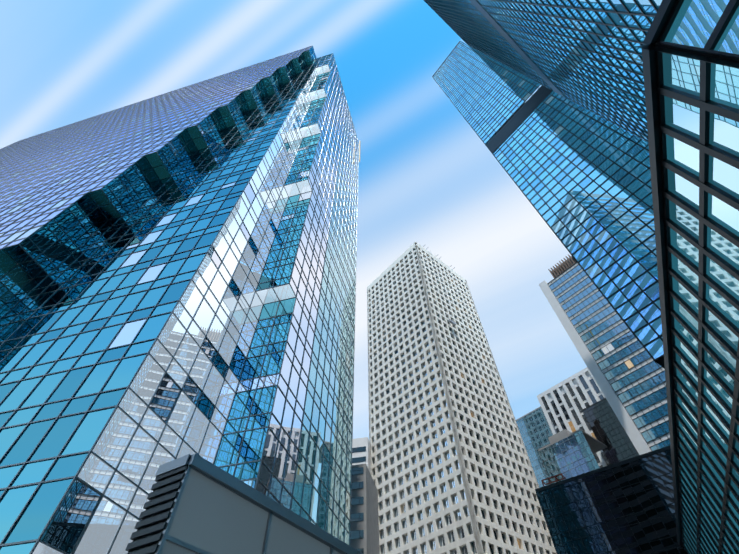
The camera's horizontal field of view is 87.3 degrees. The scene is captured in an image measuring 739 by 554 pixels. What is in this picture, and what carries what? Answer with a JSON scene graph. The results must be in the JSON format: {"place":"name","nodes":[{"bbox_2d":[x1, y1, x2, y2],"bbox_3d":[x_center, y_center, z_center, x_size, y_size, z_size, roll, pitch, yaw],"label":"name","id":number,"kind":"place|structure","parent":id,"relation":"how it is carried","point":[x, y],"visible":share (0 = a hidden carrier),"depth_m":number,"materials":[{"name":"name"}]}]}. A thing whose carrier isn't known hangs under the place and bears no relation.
{"place":"outdoors","nodes":[
{"label":"outdoors","id":0,"kind":"place"},
{"bbox_2d":[0,45,359,553],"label":"tower","id":1,"kind":"structure","parent":0,"point":[177,273],"depth_m":39.40,"materials":[{"name":"blue glass"}]},
{"bbox_2d":[0,0,586,438],"label":"sky","id":2,"kind":"structure","parent":0,"point":[425,176],"materials":[{"name":"blue"}]},
{"bbox_2d":[350,406,606,553],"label":"buildings","id":3,"kind":"structure","parent":0,"point":[567,454],"depth_m":106.26,"materials":[{"name":"blue glass"}]},
{"bbox_2d":[424,0,664,368],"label":"tower","id":4,"kind":"structure","parent":0,"point":[567,144],"depth_m":54.23,"materials":[{"name":"blue glass"}]},
{"bbox_2d":[539,254,669,454],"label":"building","id":5,"kind":"structure","parent":0,"point":[626,370],"depth_m":107.91,"materials":[{"name":"blue glass"}]},
{"bbox_3d":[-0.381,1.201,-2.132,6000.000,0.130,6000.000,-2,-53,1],"label":"ground","id":6,"kind":"structure","parent":0,"visible":0},
{"bbox_2d":[125,453,362,553],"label":"building","id":7,"kind":"structure","parent":6,"relation":"on","point":[196,504],"depth_m":16.32,"materials":[{"name":"grey metal"}]},
{"bbox_2d":[367,241,556,553],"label":"tower","id":8,"kind":"structure","parent":6,"relation":"on","point":[452,471],"depth_m":119.31,"materials":[{"name":"white concrete"}]},
{"bbox_2d":[537,367,638,467],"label":"building","id":9,"kind":"structure","parent":6,"relation":"on","point":[575,402],"depth_m":143.69,"materials":[{"name":"white concrete"}]},
{"bbox_2d":[535,445,687,553],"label":"building","id":10,"kind":"structure","parent":6,"relation":"on","point":[626,506],"depth_m":58.06,"materials":[{"name":"black glass"}]},
{"bbox_2d":[637,0,738,553],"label":"building","id":11,"kind":"structure","parent":6,"relation":"on","point":[690,55],"depth_m":19.96,"materials":[{"name":"teal glass"}]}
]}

